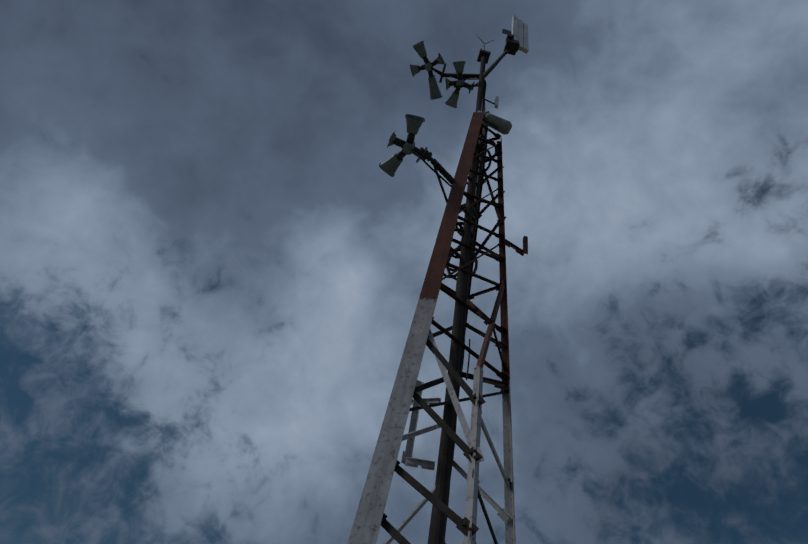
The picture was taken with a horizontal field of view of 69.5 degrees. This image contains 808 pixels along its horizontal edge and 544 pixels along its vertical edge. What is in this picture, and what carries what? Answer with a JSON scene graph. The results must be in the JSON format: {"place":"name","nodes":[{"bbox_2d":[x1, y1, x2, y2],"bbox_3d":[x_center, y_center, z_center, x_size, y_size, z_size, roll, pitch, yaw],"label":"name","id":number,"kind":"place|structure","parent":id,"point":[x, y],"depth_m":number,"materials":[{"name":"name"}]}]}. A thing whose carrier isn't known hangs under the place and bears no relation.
{"place":"outdoors","nodes":[
{"label":"outdoors","id":0,"kind":"place"},
{"bbox_2d":[0,0,807,543],"label":"sky","id":1,"kind":"structure","parent":0,"point":[212,273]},
{"bbox_2d":[347,15,528,543],"bbox_3d":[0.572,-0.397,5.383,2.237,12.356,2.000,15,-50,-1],"label":"radio tower","id":2,"kind":"structure","parent":0,"point":[371,516],"depth_m":4.19,"materials":[{"name":"metal"}]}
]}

